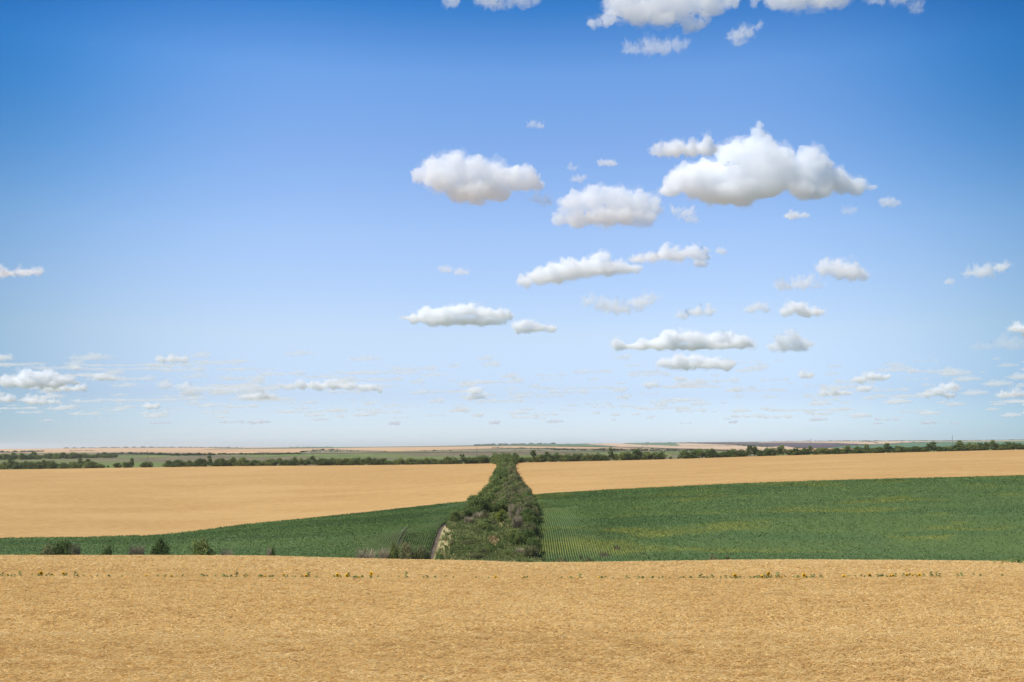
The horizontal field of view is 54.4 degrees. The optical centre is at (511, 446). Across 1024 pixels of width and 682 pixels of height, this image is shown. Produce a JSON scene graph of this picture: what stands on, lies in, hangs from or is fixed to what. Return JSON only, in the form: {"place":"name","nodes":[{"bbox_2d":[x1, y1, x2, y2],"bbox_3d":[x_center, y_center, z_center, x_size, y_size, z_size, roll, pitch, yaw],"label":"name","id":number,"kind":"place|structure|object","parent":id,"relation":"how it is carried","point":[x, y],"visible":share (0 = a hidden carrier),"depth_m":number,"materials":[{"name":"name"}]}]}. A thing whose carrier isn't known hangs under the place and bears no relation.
{"place":"outdoors","nodes":[
{"label":"outdoors","id":0,"kind":"place"},
{"bbox_2d":[0,463,495,537],"bbox_3d":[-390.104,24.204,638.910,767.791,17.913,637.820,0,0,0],"label":"wheat field","id":1,"kind":"structure","parent":0,"point":[84,502],"depth_m":561.09,"materials":[{"name":"beige plant"}]},
{"bbox_2d":[0,446,649,453],"bbox_3d":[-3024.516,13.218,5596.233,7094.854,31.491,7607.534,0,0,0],"label":"wheat field","id":2,"kind":"structure","parent":0,"point":[164,450],"depth_m":4937.01,"materials":[{"name":"beige plant"}]},
{"bbox_2d":[0,448,709,455],"bbox_3d":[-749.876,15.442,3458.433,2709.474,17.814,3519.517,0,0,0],"label":"crop field","id":3,"kind":"structure","parent":0,"point":[423,451],"depth_m":2465.26,"materials":[{"name":"plant"}]},
{"bbox_2d":[225,444,612,448],"bbox_3d":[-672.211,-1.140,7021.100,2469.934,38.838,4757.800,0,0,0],"label":"crop field","id":4,"kind":"structure","parent":0,"point":[581,445],"depth_m":6998.01,"materials":[{"name":"plant"}]},
{"bbox_2d":[430,510,464,558],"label":"soil strip","id":5,"kind":"object","parent":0,"point":[435,543],"visible":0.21,"depth_m":296.65,"materials":[{"name":"grey soil"}]},
{"bbox_2d":[0,440,1016,561],"bbox_3d":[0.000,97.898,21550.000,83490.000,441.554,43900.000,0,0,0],"label":"ground","id":6,"kind":"structure","parent":0,"point":[158,460],"depth_m":1469.51,"materials":[{"name":"green plant"}]},
{"bbox_2d":[0,461,9,468],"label":"hedge tree","id":7,"kind":"object","parent":6,"relation":"on","point":[3,465],"visible":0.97,"depth_m":951.08,"materials":[{"name":"green plant"}]},
{"bbox_2d":[7,458,14,467],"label":"hedge tree","id":8,"kind":"object","parent":6,"relation":"on","point":[9,462],"visible":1,"depth_m":953.73,"materials":[{"name":"green plant"}]},
{"bbox_2d":[11,461,18,468],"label":"hedge tree","id":9,"kind":"object","parent":6,"relation":"on","point":[14,465],"visible":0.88,"depth_m":951.78,"materials":[{"name":"green plant"}]},
{"bbox_2d":[34,461,43,468],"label":"hedge tree","id":10,"kind":"object","parent":6,"relation":"on","point":[38,465],"visible":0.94,"depth_m":948.47,"materials":[{"name":"green plant"}]},
{"bbox_2d":[39,542,58,554],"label":"shrub","id":11,"kind":"object","parent":6,"relation":"on","point":[46,551],"visible":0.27,"depth_m":244.79,"materials":[{"name":"green plant"}]},
{"bbox_2d":[47,460,56,468],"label":"hedge tree","id":12,"kind":"object","parent":6,"relation":"on","point":[52,463],"visible":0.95,"depth_m":947.37,"materials":[{"name":"green plant"}]},
{"bbox_2d":[49,538,79,554],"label":"shrub","id":13,"kind":"object","parent":6,"relation":"on","point":[62,547],"visible":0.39,"depth_m":245.25,"materials":[{"name":"green plant"}]},
{"bbox_2d":[68,452,78,458],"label":"tree","id":14,"kind":"object","parent":6,"relation":"on","point":[72,455],"visible":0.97,"depth_m":1536.21,"materials":[{"name":"green plant"}]},
{"bbox_2d":[69,461,79,468],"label":"hedge tree","id":15,"kind":"object","parent":6,"relation":"on","point":[73,465],"visible":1,"depth_m":942.58,"materials":[{"name":"green plant"}]},
{"bbox_2d":[68,542,82,554],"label":"shrub","id":16,"kind":"object","parent":6,"relation":"on","point":[77,551],"visible":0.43,"depth_m":245.61,"materials":[{"name":"green plant"}]},
{"bbox_2d":[83,461,94,467],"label":"hedge tree","id":17,"kind":"object","parent":6,"relation":"on","point":[87,464],"visible":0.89,"depth_m":939.83,"materials":[{"name":"green plant"}]},
{"bbox_2d":[101,544,113,554],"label":"shrub","id":18,"kind":"object","parent":6,"relation":"on","point":[109,551],"visible":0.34,"depth_m":245.65,"materials":[{"name":"green plant"}]},
{"bbox_2d":[121,462,133,467],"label":"hedge tree","id":19,"kind":"object","parent":6,"relation":"on","point":[125,464],"visible":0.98,"depth_m":935.64,"materials":[{"name":"green plant"}]},
{"bbox_2d":[128,544,145,554],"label":"shrub","id":20,"kind":"object","parent":6,"relation":"on","point":[139,551],"visible":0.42,"depth_m":245.35,"materials":[{"name":"grey plant"}]},
{"bbox_2d":[149,537,169,554],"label":"shrub","id":21,"kind":"object","parent":6,"relation":"on","point":[158,547],"visible":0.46,"depth_m":245.32,"materials":[{"name":"green plant"}]},
{"bbox_2d":[162,460,172,466],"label":"hedge tree","id":22,"kind":"object","parent":6,"relation":"on","point":[165,464],"visible":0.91,"depth_m":928.47,"materials":[{"name":"green plant"}]},
{"bbox_2d":[174,460,184,466],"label":"hedge tree","id":23,"kind":"object","parent":6,"relation":"on","point":[179,464],"visible":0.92,"depth_m":925.99,"materials":[{"name":"green plant"}]},
{"bbox_2d":[193,458,204,466],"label":"hedge tree","id":24,"kind":"object","parent":6,"relation":"on","point":[198,461],"visible":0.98,"depth_m":923.44,"materials":[{"name":"green plant"}]},
{"bbox_2d":[189,536,216,554],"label":"shrub","id":25,"kind":"object","parent":6,"relation":"on","point":[201,547],"visible":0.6,"depth_m":245.26,"materials":[{"name":"green plant"}]},
{"bbox_2d":[219,547,231,554],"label":"shrub","id":26,"kind":"object","parent":6,"relation":"on","point":[226,552],"visible":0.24,"depth_m":245.80,"materials":[{"name":"grey plant"}]},
{"bbox_2d":[0,501,467,558],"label":"green crop","id":27,"kind":"object","parent":6,"relation":"on","point":[347,535],"visible":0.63,"depth_m":314.09,"materials":[{"name":"green plant"}]},
{"bbox_2d":[237,457,246,465],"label":"hedge tree","id":28,"kind":"object","parent":6,"relation":"on","point":[242,459],"visible":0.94,"depth_m":919.28,"materials":[{"name":"green plant"}]},
{"bbox_2d":[264,458,273,465],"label":"hedge tree","id":29,"kind":"object","parent":6,"relation":"on","point":[268,462],"visible":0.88,"depth_m":917.27,"materials":[{"name":"green plant"}]},
{"bbox_2d":[302,458,310,465],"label":"hedge tree","id":30,"kind":"object","parent":6,"relation":"on","point":[306,462],"visible":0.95,"depth_m":915.48,"materials":[{"name":"green plant"}]},
{"bbox_2d":[355,546,376,557],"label":"shrub","id":31,"kind":"object","parent":6,"relation":"on","point":[370,555],"visible":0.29,"depth_m":245.15,"materials":[{"name":"grey plant"}]},
{"bbox_2d":[364,457,372,464],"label":"hedge tree","id":32,"kind":"object","parent":6,"relation":"on","point":[366,459],"visible":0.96,"depth_m":909.42,"materials":[{"name":"green plant"}]},
{"bbox_2d":[377,547,389,558],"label":"shrub","id":33,"kind":"object","parent":6,"relation":"on","point":[382,555],"visible":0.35,"depth_m":245.47,"materials":[{"name":"grey plant"}]},
{"bbox_2d":[389,542,399,558],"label":"shrub","id":34,"kind":"object","parent":6,"relation":"on","point":[394,553],"visible":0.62,"depth_m":245.59,"materials":[{"name":"green plant"}]},
{"bbox_2d":[398,542,415,558],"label":"shrub","id":35,"kind":"object","parent":6,"relation":"on","point":[406,551],"visible":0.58,"depth_m":245.52,"materials":[{"name":"green plant"}]},
{"bbox_2d":[411,545,430,558],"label":"shrub","id":36,"kind":"object","parent":6,"relation":"on","point":[422,553],"visible":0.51,"depth_m":245.40,"materials":[{"name":"green plant"}]},
{"bbox_2d":[448,456,459,463],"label":"hedge tree","id":37,"kind":"object","parent":6,"relation":"on","point":[452,460],"visible":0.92,"depth_m":903.67,"materials":[{"name":"green plant"}]},
{"bbox_2d":[0,554,1023,681],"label":"wheat","id":38,"kind":"object","parent":6,"relation":"on","point":[542,622],"visible":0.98,"depth_m":43.63,"materials":[{"name":"plant"}]},
{"bbox_2d":[0,439,1023,455],"bbox_3d":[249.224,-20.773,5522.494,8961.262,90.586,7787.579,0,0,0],"label":"distant woods","id":39,"kind":"object","parent":6,"relation":"on","point":[200,454],"visible":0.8,"depth_m":3165.62,"materials":[{"name":"green plant"}]},
{"bbox_2d":[532,455,543,461],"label":"hedge tree","id":40,"kind":"object","parent":6,"relation":"on","point":[537,459],"visible":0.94,"depth_m":900.33,"materials":[{"name":"green plant"}]},
{"bbox_2d":[547,454,558,461],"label":"hedge tree","id":41,"kind":"object","parent":6,"relation":"on","point":[551,459],"visible":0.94,"depth_m":901.72,"materials":[{"name":"green plant"}]},
{"bbox_2d":[581,453,593,460],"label":"hedge tree","id":42,"kind":"object","parent":6,"relation":"on","point":[587,455],"visible":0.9,"depth_m":901.29,"materials":[{"name":"green plant"}]},
{"bbox_2d":[617,451,626,459],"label":"hedge tree","id":43,"kind":"object","parent":6,"relation":"on","point":[621,455],"visible":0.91,"depth_m":901.76,"materials":[{"name":"green plant"}]},
{"bbox_2d":[621,451,632,459],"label":"hedge tree","id":44,"kind":"object","parent":6,"relation":"on","point":[627,454],"visible":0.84,"depth_m":901.07,"materials":[{"name":"green plant"}]},
{"bbox_2d":[632,449,639,459],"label":"hedge tree","id":45,"kind":"object","parent":6,"relation":"on","point":[635,451],"visible":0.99,"depth_m":900.82,"materials":[{"name":"green plant"}]},
{"bbox_2d":[641,451,651,459],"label":"hedge tree","id":46,"kind":"object","parent":6,"relation":"on","point":[646,453],"visible":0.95,"depth_m":900.52,"materials":[{"name":"green plant"}]},
{"bbox_2d":[651,451,661,459],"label":"hedge tree","id":47,"kind":"object","parent":6,"relation":"on","point":[655,456],"visible":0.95,"depth_m":901.53,"materials":[{"name":"green plant"}]},
{"bbox_2d":[678,450,686,458],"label":"hedge tree","id":48,"kind":"object","parent":6,"relation":"on","point":[681,453],"visible":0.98,"depth_m":903.41,"materials":[{"name":"green plant"}]},
{"bbox_2d":[682,452,694,458],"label":"hedge tree","id":49,"kind":"object","parent":6,"relation":"on","point":[687,456],"visible":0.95,"depth_m":900.77,"materials":[{"name":"green plant"}]},
{"bbox_2d":[695,448,705,457],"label":"hedge tree","id":50,"kind":"object","parent":6,"relation":"on","point":[699,452],"visible":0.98,"depth_m":902.57,"materials":[{"name":"green plant"}]},
{"bbox_2d":[704,449,711,457],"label":"hedge tree","id":51,"kind":"object","parent":6,"relation":"on","point":[706,452],"visible":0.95,"depth_m":905.34,"materials":[{"name":"green plant"}]},
{"bbox_2d":[708,448,715,457],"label":"hedge tree","id":52,"kind":"object","parent":6,"relation":"on","point":[712,451],"visible":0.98,"depth_m":902.89,"materials":[{"name":"green plant"}]},
{"bbox_2d":[729,448,739,456],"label":"hedge tree","id":53,"kind":"object","parent":6,"relation":"on","point":[733,450],"visible":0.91,"depth_m":901.07,"materials":[{"name":"green plant"}]},
{"bbox_2d":[746,445,752,455],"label":"hedge tree","id":54,"kind":"object","parent":6,"relation":"on","point":[750,447],"visible":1,"depth_m":903.59,"materials":[{"name":"green plant"}]},
{"bbox_2d":[763,447,769,455],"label":"hedge tree","id":55,"kind":"object","parent":6,"relation":"on","point":[766,451],"visible":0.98,"depth_m":901.89,"materials":[{"name":"green plant"}]},
{"bbox_2d":[534,475,1023,561],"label":"green crop","id":56,"kind":"object","parent":6,"relation":"on","point":[976,518],"visible":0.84,"depth_m":323.28,"materials":[{"name":"green plant"}]},
{"bbox_2d":[779,445,786,454],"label":"hedge tree","id":57,"kind":"object","parent":6,"relation":"on","point":[782,450],"visible":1,"depth_m":902.69,"materials":[{"name":"green plant"}]},
{"bbox_2d":[816,447,827,453],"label":"hedge tree","id":58,"kind":"object","parent":6,"relation":"on","point":[822,451],"visible":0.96,"depth_m":901.06,"materials":[{"name":"green plant"}]},
{"bbox_2d":[883,443,891,452],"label":"hedge tree","id":59,"kind":"object","parent":6,"relation":"on","point":[888,447],"visible":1,"depth_m":904.38,"materials":[{"name":"green plant"}]},
{"bbox_2d":[929,441,937,451],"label":"hedge tree","id":60,"kind":"object","parent":6,"relation":"on","point":[933,443],"visible":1,"depth_m":904.05,"materials":[{"name":"green plant"}]},
{"bbox_2d":[949,443,960,450],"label":"hedge tree","id":61,"kind":"object","parent":6,"relation":"on","point":[956,447],"visible":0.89,"depth_m":901.02,"materials":[{"name":"green plant"}]},
{"bbox_2d":[964,442,975,450],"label":"hedge tree","id":62,"kind":"object","parent":6,"relation":"on","point":[971,446],"visible":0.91,"depth_m":901.06,"materials":[{"name":"green plant"}]},
{"bbox_2d":[972,442,980,450],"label":"hedge tree","id":63,"kind":"object","parent":6,"relation":"on","point":[976,446],"visible":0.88,"depth_m":902.98,"materials":[{"name":"green plant"}]},
{"bbox_2d":[982,442,990,449],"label":"hedge tree","id":64,"kind":"object","parent":6,"relation":"on","point":[986,445],"visible":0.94,"depth_m":903.27,"materials":[{"name":"green plant"}]},
{"bbox_2d":[1005,441,1013,449],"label":"hedge tree","id":65,"kind":"object","parent":6,"relation":"on","point":[1009,446],"visible":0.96,"depth_m":901.74,"materials":[{"name":"green plant"}]},
{"bbox_2d":[0,0,1023,448],"label":"sky","id":66,"kind":"structure","parent":0,"point":[224,223],"materials":[{"name":"blue"}]},
{"bbox_2d":[626,443,679,445],"bbox_3d":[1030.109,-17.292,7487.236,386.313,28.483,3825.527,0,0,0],"label":"crop field","id":67,"kind":"structure","parent":0,"point":[671,444],"depth_m":6614.98,"materials":[{"name":"green plant"}]},
{"bbox_2d":[590,443,740,445],"bbox_3d":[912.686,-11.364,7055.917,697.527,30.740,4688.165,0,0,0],"label":"wheat field","id":68,"kind":"structure","parent":0,"point":[622,444],"depth_m":6222.66,"materials":[{"name":"beige plant"}]},
{"bbox_2d":[614,445,798,450],"bbox_3d":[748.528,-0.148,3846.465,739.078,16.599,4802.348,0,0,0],"label":"wheat field","id":69,"kind":"structure","parent":0,"point":[737,448],"depth_m":3811.81,"materials":[{"name":"beige plant"}]},
{"bbox_2d":[516,450,1023,494],"bbox_3d":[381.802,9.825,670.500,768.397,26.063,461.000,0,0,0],"label":"wheat field","id":70,"kind":"structure","parent":0,"point":[550,477],"depth_m":565.53,"materials":[{"name":"beige plant"}]},
{"bbox_2d":[694,442,858,447],"bbox_3d":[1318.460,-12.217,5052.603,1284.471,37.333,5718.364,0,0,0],"label":"ploughed field","id":71,"kind":"structure","parent":0,"point":[813,445],"depth_m":5474.73,"materials":[{"name":"brown soil"}]},
{"bbox_2d":[758,440,1023,444],"bbox_3d":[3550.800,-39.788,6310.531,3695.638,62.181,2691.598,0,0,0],"label":"wheat field","id":72,"kind":"structure","parent":0,"point":[864,442],"depth_m":6761.98,"materials":[{"name":"beige plant"}]},
{"bbox_2d":[830,441,1023,447],"bbox_3d":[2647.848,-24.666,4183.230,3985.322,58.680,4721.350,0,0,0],"label":"crop field","id":73,"kind":"structure","parent":0,"point":[923,444],"depth_m":4332.28,"materials":[{"name":"green plant"}]},
{"bbox_3d":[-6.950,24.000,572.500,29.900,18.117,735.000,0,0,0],"label":"grass strip","id":74,"kind":"structure","parent":0,"visible":0},
{"bbox_2d":[432,526,450,558],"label":"dry grass","id":75,"kind":"structure","parent":74,"relation":"on","point":[444,541],"depth_m":296.54,"materials":[{"name":"beige plant"}]},
{"bbox_2d":[448,510,460,521],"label":"shrub","id":76,"kind":"object","parent":74,"relation":"on","point":[455,516],"visible":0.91,"depth_m":331.35,"materials":[{"name":"green plant"}]},
{"bbox_2d":[463,505,480,516],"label":"tree","id":77,"kind":"object","parent":74,"relation":"on","point":[475,509],"visible":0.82,"depth_m":344.93,"materials":[{"name":"green plant"}]},
{"bbox_2d":[468,499,478,512],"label":"tree","id":78,"kind":"object","parent":74,"relation":"on","point":[474,502],"visible":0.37,"depth_m":352.92,"materials":[{"name":"green plant"}]},
{"bbox_2d":[470,552,483,558],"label":"shrub","id":79,"kind":"object","parent":74,"relation":"on","point":[480,555],"visible":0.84,"depth_m":275.09,"materials":[{"name":"green plant"}]},
{"bbox_2d":[475,522,487,527],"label":"shrub","id":80,"kind":"object","parent":74,"relation":"on","point":[483,525],"visible":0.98,"depth_m":311.96,"materials":[{"name":"green plant"}]},
{"bbox_2d":[476,496,489,510],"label":"tree","id":81,"kind":"object","parent":74,"relation":"on","point":[481,501],"visible":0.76,"depth_m":352.16,"materials":[{"name":"green plant"}]},
{"bbox_2d":[434,510,541,561],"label":"tall grass","id":82,"kind":"structure","parent":74,"relation":"on","point":[479,537],"depth_m":293.53,"materials":[{"name":"green plant"}]},
{"bbox_2d":[483,494,494,501],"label":"tree","id":83,"kind":"object","parent":74,"relation":"on","point":[491,498],"visible":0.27,"depth_m":367.62,"materials":[{"name":"green plant"}]},
{"bbox_2d":[487,500,500,512],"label":"tree","id":84,"kind":"object","parent":74,"relation":"on","point":[494,508],"visible":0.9,"depth_m":352.90,"materials":[{"name":"green plant"}]},
{"bbox_2d":[494,509,506,521],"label":"tree","id":85,"kind":"object","parent":74,"relation":"on","point":[500,514],"visible":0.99,"depth_m":321.71,"materials":[{"name":"green plant"}]},
{"bbox_2d":[496,497,510,511],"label":"tree","id":86,"kind":"object","parent":74,"relation":"on","point":[503,504],"visible":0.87,"depth_m":351.89,"materials":[{"name":"green plant"}]},
{"bbox_2d":[501,550,512,555],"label":"shrub","id":87,"kind":"object","parent":74,"relation":"on","point":[508,553],"visible":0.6,"depth_m":277.82,"materials":[{"name":"green plant"}]},
{"bbox_2d":[500,493,513,504],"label":"tree","id":88,"kind":"object","parent":74,"relation":"on","point":[508,496],"visible":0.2,"depth_m":359.58,"materials":[{"name":"green plant"}]},
{"bbox_2d":[505,527,517,536],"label":"shrub","id":89,"kind":"object","parent":74,"relation":"on","point":[511,531],"visible":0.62,"depth_m":299.26,"materials":[{"name":"green plant"}]},
{"bbox_2d":[507,503,515,518],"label":"shrub","id":90,"kind":"object","parent":74,"relation":"on","point":[510,509],"visible":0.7,"depth_m":334.12,"materials":[{"name":"grey plant"}]},
{"bbox_2d":[509,532,518,544],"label":"shrub","id":91,"kind":"object","parent":74,"relation":"on","point":[512,537],"visible":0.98,"depth_m":291.88,"materials":[{"name":"green plant"}]},
{"bbox_2d":[511,503,521,517],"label":"tree","id":92,"kind":"object","parent":74,"relation":"on","point":[518,506],"visible":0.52,"depth_m":331.33,"materials":[{"name":"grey plant"}]},
{"bbox_2d":[511,516,522,528],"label":"shrub","id":93,"kind":"object","parent":74,"relation":"on","point":[516,523],"visible":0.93,"depth_m":311.12,"materials":[{"name":"grey plant"}]},
{"bbox_2d":[512,474,522,481],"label":"tree","id":94,"kind":"object","parent":74,"relation":"on","point":[516,478],"visible":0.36,"depth_m":458.73,"materials":[{"name":"green plant"}]},
{"bbox_2d":[513,533,522,545],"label":"shrub","id":95,"kind":"object","parent":74,"relation":"on","point":[517,539],"visible":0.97,"depth_m":290.96,"materials":[{"name":"green plant"}]},
{"bbox_2d":[511,498,524,506],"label":"tree","id":96,"kind":"object","parent":74,"relation":"on","point":[519,500],"visible":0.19,"depth_m":351.12,"materials":[{"name":"green plant"}]},
{"bbox_2d":[519,507,534,521],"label":"tree","id":97,"kind":"object","parent":74,"relation":"on","point":[528,510],"visible":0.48,"depth_m":320.05,"materials":[{"name":"green plant"}]},
{"bbox_2d":[520,529,535,541],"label":"tree","id":98,"kind":"object","parent":74,"relation":"on","point":[528,532],"visible":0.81,"depth_m":294.15,"materials":[{"name":"green plant"}]},
{"bbox_2d":[522,500,534,510],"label":"tree","id":99,"kind":"object","parent":74,"relation":"on","point":[527,504],"visible":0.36,"depth_m":329.58,"materials":[{"name":"green plant"}]},
{"bbox_2d":[520,522,537,533],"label":"tree","id":100,"kind":"object","parent":74,"relation":"on","point":[531,527],"visible":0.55,"depth_m":302.85,"materials":[{"name":"green plant"}]},
{"bbox_2d":[522,545,538,555],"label":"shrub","id":101,"kind":"object","parent":74,"relation":"on","point":[533,550],"visible":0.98,"depth_m":278.44,"materials":[{"name":"green plant"}]},
{"bbox_2d":[523,512,540,525],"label":"tree","id":102,"kind":"object","parent":74,"relation":"on","point":[529,518],"visible":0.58,"depth_m":311.23,"materials":[{"name":"green plant"}]},
{"bbox_2d":[525,537,542,550],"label":"tree","id":103,"kind":"object","parent":74,"relation":"on","point":[536,543],"visible":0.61,"depth_m":285.86,"materials":[{"name":"green plant"}]},
{"bbox_2d":[527,500,541,510],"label":"tree","id":104,"kind":"object","parent":74,"relation":"on","point":[534,503],"visible":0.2,"depth_m":347.59,"materials":[{"name":"green plant"}]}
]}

